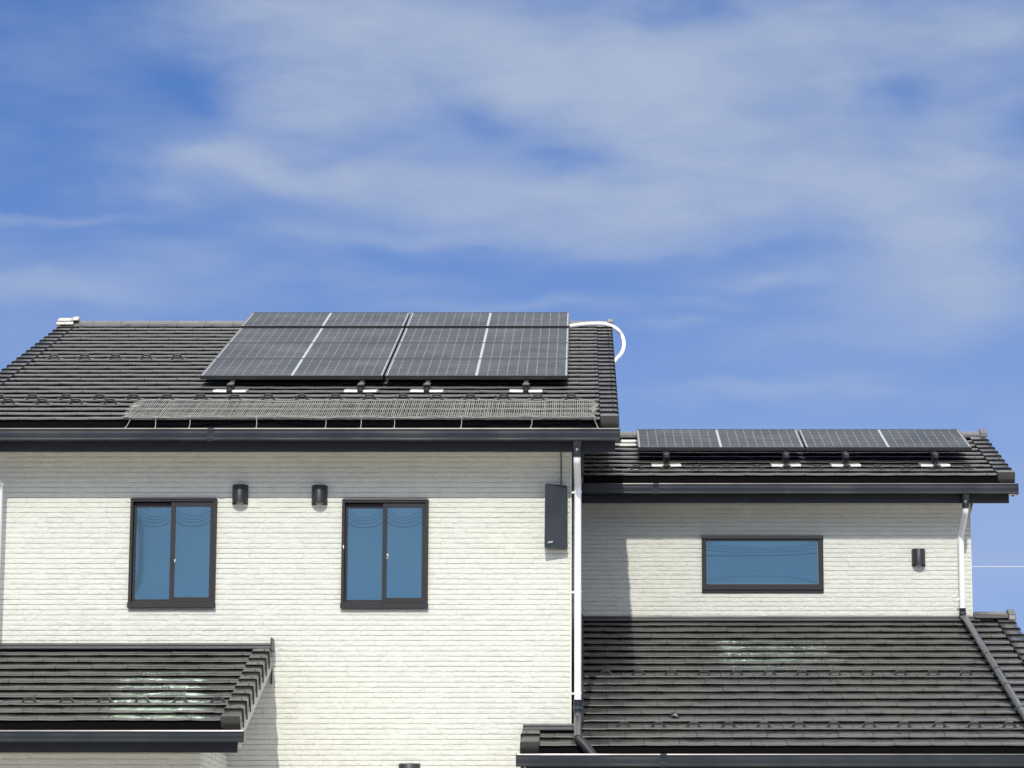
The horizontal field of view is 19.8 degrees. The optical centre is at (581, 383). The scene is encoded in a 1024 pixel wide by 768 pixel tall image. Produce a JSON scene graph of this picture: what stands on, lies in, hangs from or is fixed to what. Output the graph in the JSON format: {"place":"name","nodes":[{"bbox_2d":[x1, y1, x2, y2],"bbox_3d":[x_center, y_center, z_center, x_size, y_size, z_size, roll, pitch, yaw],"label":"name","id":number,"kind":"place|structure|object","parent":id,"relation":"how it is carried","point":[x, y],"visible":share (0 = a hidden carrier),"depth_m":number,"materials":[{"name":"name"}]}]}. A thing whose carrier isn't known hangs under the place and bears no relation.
{"place":"outdoors","nodes":[
{"label":"outdoors","id":0,"kind":"place"},
{"bbox_2d":[0,0,1023,633],"label":"sky","id":1,"kind":"structure","parent":0,"point":[786,214],"materials":[{"name":"blue"}]},
{"bbox_2d":[972,566,1023,566],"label":"overhead wire","id":2,"kind":"object","parent":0,"point":[997,566],"depth_m":45.23,"materials":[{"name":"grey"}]},
{"label":"ground","id":3,"kind":"structure","parent":0,"visible":0},
{"bbox_2d":[0,317,1023,767],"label":"house","id":4,"kind":"structure","parent":3,"relation":"on","point":[414,589],"depth_m":25.84,"materials":[{"name":"grey tile"}]},
{"bbox_2d":[127,498,216,607],"bbox_3d":[-3.591,1.490,25.801,0.769,0.967,0.107,0,-10,0],"label":"window","id":5,"kind":"structure","parent":4,"relation":"in","point":[172,541],"depth_m":25.80,"materials":[{"name":"blue glass"}]},
{"bbox_2d":[213,382,248,393],"bbox_3d":[-3.245,0.045,27.161,0.300,0.136,0.278,0,-10,0],"label":"mounting bracket","id":6,"kind":"object","parent":4,"relation":"attached to","point":[229,389],"visible":1,"depth_m":27.05,"materials":[{"name":"white metal"}]},
{"bbox_2d":[232,484,247,504],"bbox_3d":[-3.009,0.973,25.845,0.140,0.175,0.096,0,-10,0],"label":"vent hood","id":7,"kind":"object","parent":4,"relation":"attached to","point":[239,494],"visible":1,"depth_m":25.82,"materials":[{"name":"grey metal"}]},
{"bbox_2d":[311,485,327,504],"bbox_3d":[-2.309,0.978,25.844,0.140,0.175,0.096,0,-10,0],"label":"vent hood","id":8,"kind":"object","parent":4,"relation":"attached to","point":[319,494],"visible":1,"depth_m":25.81,"materials":[{"name":"grey metal"}]},
{"bbox_2d":[122,399,598,427],"bbox_3d":[-1.931,0.261,25.901,4.165,0.417,0.907,0,-10,0],"label":"snow net","id":9,"kind":"object","parent":4,"relation":"on","point":[593,408],"visible":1,"depth_m":25.93,"materials":[{"name":"grey metal"}]},
{"bbox_2d":[344,382,377,393],"bbox_3d":[-2.038,0.045,27.161,0.300,0.136,0.278,0,-10,0],"label":"mounting bracket","id":10,"kind":"object","parent":4,"relation":"attached to","point":[360,389],"visible":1,"depth_m":27.05,"materials":[{"name":"white metal"}]},
{"bbox_2d":[230,379,528,382],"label":"mounting rails","id":11,"kind":"object","parent":4,"relation":"attached to","point":[361,380],"visible":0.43,"depth_m":27.34,"materials":[{"name":"black metal"}]},
{"bbox_2d":[200,358,389,378],"bbox_3d":[-2.704,-0.145,27.904,1.706,0.395,1.039,0,-10,0],"label":"solar panel","id":12,"kind":"object","parent":11,"relation":"attached to","point":[296,368],"visible":1,"depth_m":27.76,"materials":[{"name":"black"}]},
{"bbox_2d":[215,343,396,361],"bbox_3d":[-2.704,-0.315,28.990,1.706,0.395,1.039,0,-10,0],"label":"solar panel","id":13,"kind":"object","parent":11,"relation":"attached to","point":[307,350],"visible":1,"depth_m":28.93,"materials":[{"name":"black glass"}]},
{"bbox_2d":[228,328,403,345],"bbox_3d":[-2.704,-0.485,30.076,1.706,0.395,1.039,0,-10,0],"label":"solar panel","id":14,"kind":"object","parent":11,"relation":"attached to","point":[317,335],"visible":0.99,"depth_m":30.06,"materials":[{"name":"black glass"}]},
{"bbox_2d":[241,312,409,328],"bbox_3d":[-2.704,-0.672,31.180,1.706,0.395,1.039,0,-10,0],"label":"solar panel","id":15,"kind":"object","parent":11,"relation":"attached to","point":[326,320],"visible":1,"depth_m":31.08,"materials":[{"name":"black glass"}]},
{"bbox_2d":[385,358,567,378],"bbox_3d":[-0.980,-0.145,27.904,1.706,0.395,1.039,0,-10,0],"label":"solar panel","id":16,"kind":"object","parent":11,"relation":"attached to","point":[477,369],"visible":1,"depth_m":27.76,"materials":[{"name":"black glass"}]},
{"bbox_2d":[393,343,568,358],"bbox_3d":[-0.980,-0.315,28.990,1.706,0.395,1.039,0,-10,0],"label":"solar panel","id":17,"kind":"object","parent":11,"relation":"attached to","point":[482,351],"visible":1,"depth_m":28.93,"materials":[{"name":"black glass"}]},
{"bbox_2d":[399,328,568,342],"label":"solar panel","id":18,"kind":"object","parent":11,"relation":"attached to","point":[485,335],"visible":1,"depth_m":30.06,"materials":[{"name":"black glass"}]},
{"bbox_2d":[406,312,569,327],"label":"solar panel","id":19,"kind":"object","parent":11,"relation":"attached to","point":[488,320],"visible":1,"depth_m":31.08,"materials":[{"name":"black glass"}]},
{"bbox_2d":[340,499,428,608],"bbox_3d":[-1.727,1.497,25.800,0.769,0.962,0.107,0,-10,0],"label":"window","id":20,"kind":"structure","parent":4,"relation":"in","point":[384,546],"depth_m":25.79,"materials":[{"name":"blue glass"}]},
{"bbox_2d":[399,763,419,767],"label":"vent hood","id":21,"kind":"object","parent":4,"relation":"attached to","point":[408,765],"visible":1,"depth_m":25.38,"materials":[{"name":"grey metal"}]},
{"bbox_2d":[410,382,443,393],"bbox_3d":[-1.428,0.045,27.161,0.300,0.136,0.278,0,-10,0],"label":"mounting bracket","id":22,"kind":"object","parent":4,"relation":"attached to","point":[426,389],"visible":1,"depth_m":27.06,"materials":[{"name":"white metal"}]},
{"bbox_2d":[509,382,541,393],"bbox_3d":[-0.512,0.045,27.161,0.300,0.136,0.278,0,-10,0],"label":"mounting bracket","id":23,"kind":"object","parent":4,"relation":"attached to","point":[525,389],"visible":1,"depth_m":27.05,"materials":[{"name":"white metal"}]},
{"bbox_2d":[544,484,566,549],"bbox_3d":[-0.224,1.168,25.781,0.199,0.574,0.152,0,-10,0],"label":"connection box","id":24,"kind":"object","parent":4,"relation":"attached to","point":[555,537],"visible":1,"depth_m":25.73,"materials":[{"name":"grey plastic"}]},
{"bbox_2d":[560,452,561,484],"bbox_3d":[-0.179,0.747,25.916,0.012,0.342,0.011,-4,-11,22],"label":"wall cable","id":25,"kind":"object","parent":24,"relation":"attached to","point":[561,467],"depth_m":25.91,"materials":[{"name":"black metal"}]},
{"bbox_2d":[569,322,625,362],"bbox_3d":[0.122,-0.431,31.115,0.702,0.506,0.289,0,-10,0],"label":"cable conduit","id":26,"kind":"object","parent":4,"relation":"attached to","point":[622,337],"visible":0.91,"depth_m":31.23,"materials":[{"name":"white plastic"}]},
{"bbox_2d":[652,451,680,467],"bbox_3d":[0.870,0.780,30.107,0.300,0.198,0.267,0,-10,0],"label":"mounting bracket","id":27,"kind":"object","parent":4,"relation":"attached to","point":[665,460],"visible":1,"depth_m":30.02,"materials":[{"name":"white metal"}]},
{"bbox_2d":[664,451,937,456],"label":"mounting rails","id":28,"kind":"object","parent":27,"relation":"attached to","point":[845,455],"visible":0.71,"depth_m":29.96,"materials":[{"name":"black metal"}]},
{"bbox_2d":[636,429,803,450],"bbox_3d":[1.437,0.583,30.678,1.706,0.395,1.039,0,-10,0],"label":"solar panel","id":29,"kind":"object","parent":28,"relation":"attached to","point":[718,439],"visible":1,"depth_m":30.55,"materials":[{"name":"black glass"}]},
{"bbox_2d":[798,429,971,450],"bbox_3d":[3.161,0.583,30.678,1.706,0.395,1.039,0,-10,0],"label":"solar panel","id":30,"kind":"object","parent":28,"relation":"attached to","point":[883,439],"visible":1,"depth_m":30.55,"materials":[{"name":"black glass"}]},
{"bbox_2d":[701,535,823,591],"bbox_3d":[1.838,1.827,29.765,1.236,0.578,0.109,0,-10,0],"label":"window","id":31,"kind":"structure","parent":4,"relation":"in","point":[730,563],"depth_m":29.75,"materials":[{"name":"blue glass"}]},
{"bbox_2d":[771,451,800,467],"bbox_3d":[2.096,0.780,30.107,0.300,0.198,0.267,0,-10,0],"label":"mounting bracket","id":32,"kind":"object","parent":4,"relation":"attached to","point":[785,460],"visible":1,"depth_m":30.02,"materials":[{"name":"white metal"}]},
{"bbox_2d":[831,451,860,467],"bbox_3d":[2.709,0.780,30.107,0.300,0.198,0.267,0,-10,0],"label":"mounting bracket","id":33,"kind":"object","parent":4,"relation":"attached to","point":[845,460],"visible":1,"depth_m":30.02,"materials":[{"name":"white metal"}]},
{"bbox_2d":[911,548,924,565],"bbox_3d":[3.421,1.758,29.727,0.138,0.176,0.096,0,-10,0],"label":"vent hood","id":34,"kind":"object","parent":4,"relation":"attached to","point":[918,556],"visible":1,"depth_m":29.70,"materials":[{"name":"grey metal"}]},
{"bbox_2d":[920,451,949,467],"bbox_3d":[3.623,0.780,30.107,0.300,0.198,0.267,0,-10,0],"label":"mounting bracket","id":35,"kind":"object","parent":4,"relation":"attached to","point":[934,460],"visible":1,"depth_m":30.02,"materials":[{"name":"white metal"}]}
]}

